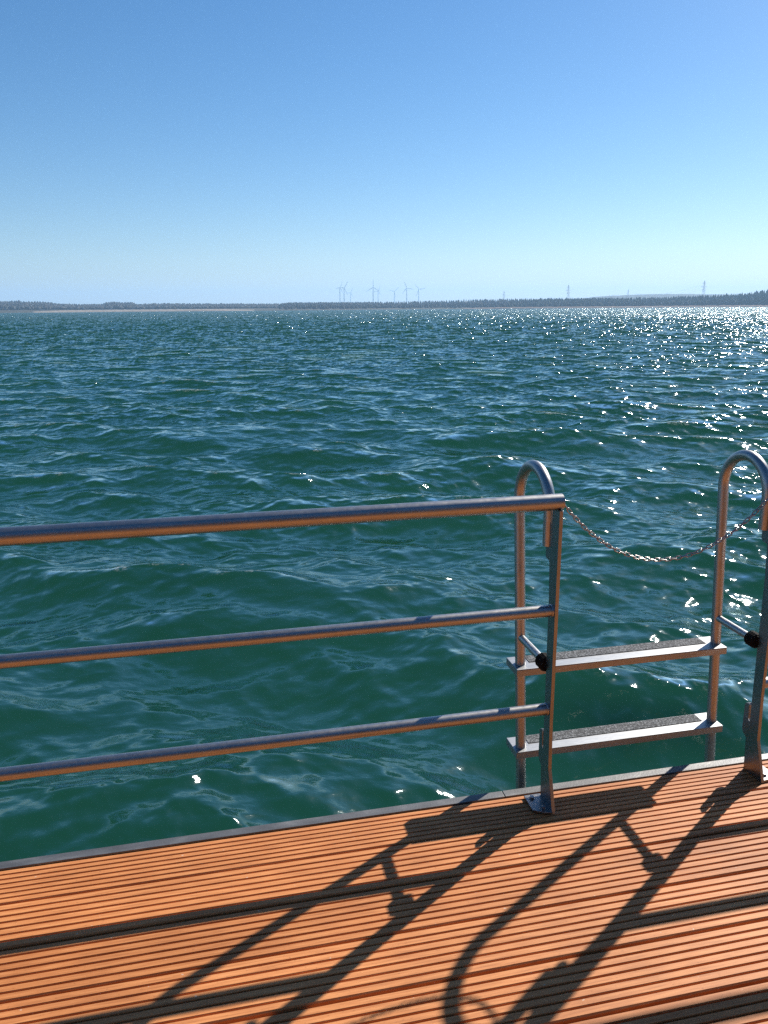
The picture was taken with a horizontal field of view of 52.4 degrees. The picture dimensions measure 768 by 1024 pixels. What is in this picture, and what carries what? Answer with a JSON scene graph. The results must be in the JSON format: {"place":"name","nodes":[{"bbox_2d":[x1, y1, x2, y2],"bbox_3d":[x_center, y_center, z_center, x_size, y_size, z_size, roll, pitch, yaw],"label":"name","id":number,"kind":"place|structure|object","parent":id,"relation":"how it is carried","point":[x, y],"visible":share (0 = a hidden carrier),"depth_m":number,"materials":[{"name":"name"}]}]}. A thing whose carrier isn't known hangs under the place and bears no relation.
{"place":"outdoors","nodes":[
{"label":"outdoors","id":0,"kind":"place"},
{"bbox_2d":[33,309,252,312],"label":"beach","id":1,"kind":"structure","parent":0,"point":[159,310],"depth_m":1025.78,"materials":[{"name":"beige sand"}]},
{"bbox_2d":[0,306,603,312],"bbox_3d":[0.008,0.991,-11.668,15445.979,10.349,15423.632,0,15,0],"label":"terrain","id":2,"kind":"structure","parent":0,"point":[31,311],"depth_m":1143.16,"materials":[{"name":"green plant"}]},
{"bbox_2d":[0,300,381,309],"bbox_3d":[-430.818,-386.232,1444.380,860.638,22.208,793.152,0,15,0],"label":"wood","id":3,"kind":"object","parent":2,"relation":"on","point":[17,305],"visible":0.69,"depth_m":1293.58,"materials":[{"name":"green plant"}]},
{"bbox_2d":[279,297,613,309],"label":"wood","id":4,"kind":"object","parent":2,"relation":"on","point":[480,303],"visible":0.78,"depth_m":1239.39,"materials":[{"name":"green plant"}]},
{"bbox_2d":[465,305,767,308],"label":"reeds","id":5,"kind":"object","parent":2,"relation":"on","point":[621,307],"visible":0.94,"depth_m":1103.51,"materials":[{"name":"green plant"}]},
{"bbox_2d":[496,290,767,306],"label":"wood","id":6,"kind":"object","parent":2,"relation":"on","point":[757,298],"visible":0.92,"depth_m":1154.13,"materials":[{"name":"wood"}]},
{"bbox_2d":[0,307,767,861],"bbox_3d":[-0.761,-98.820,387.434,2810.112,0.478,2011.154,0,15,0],"label":"water","id":7,"kind":"structure","parent":0,"point":[630,429],"depth_m":7.82,"materials":[{"name":"teal liquid"}]},
{"bbox_2d":[0,753,767,1023],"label":"jetty","id":8,"kind":"object","parent":7,"relation":"on","point":[640,897],"visible":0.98,"depth_m":2.08,"materials":[{"name":"brown wood"}]},
{"bbox_2d":[0,493,564,814],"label":"railing","id":9,"kind":"object","parent":8,"relation":"on","point":[542,802],"visible":1,"depth_m":2.22,"materials":[{"name":"metal"}]},
{"bbox_2d":[565,498,767,561],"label":"safety chain","id":10,"kind":"object","parent":9,"relation":"hanging from","point":[757,510],"visible":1,"depth_m":2.44,"materials":[{"name":"metal"}]},
{"bbox_2d":[506,450,767,788],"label":"boarding ladder","id":11,"kind":"object","parent":8,"relation":"attached to","point":[522,745],"visible":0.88,"depth_m":2.75,"materials":[{"name":"silver metal"}]},
{"bbox_2d":[742,527,767,782],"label":"railing","id":12,"kind":"object","parent":8,"relation":"on","point":[751,729],"visible":1,"depth_m":2.64,"materials":[{"name":"metal"}]},
{"bbox_2d":[0,0,767,304],"label":"sky","id":13,"kind":"structure","parent":0,"point":[152,151],"materials":[{"name":"blue"}]},
{"bbox_2d":[582,294,723,299],"bbox_3d":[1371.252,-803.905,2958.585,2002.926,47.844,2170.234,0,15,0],"label":"hill","id":14,"kind":"structure","parent":0,"point":[648,296],"depth_m":2608.96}
]}

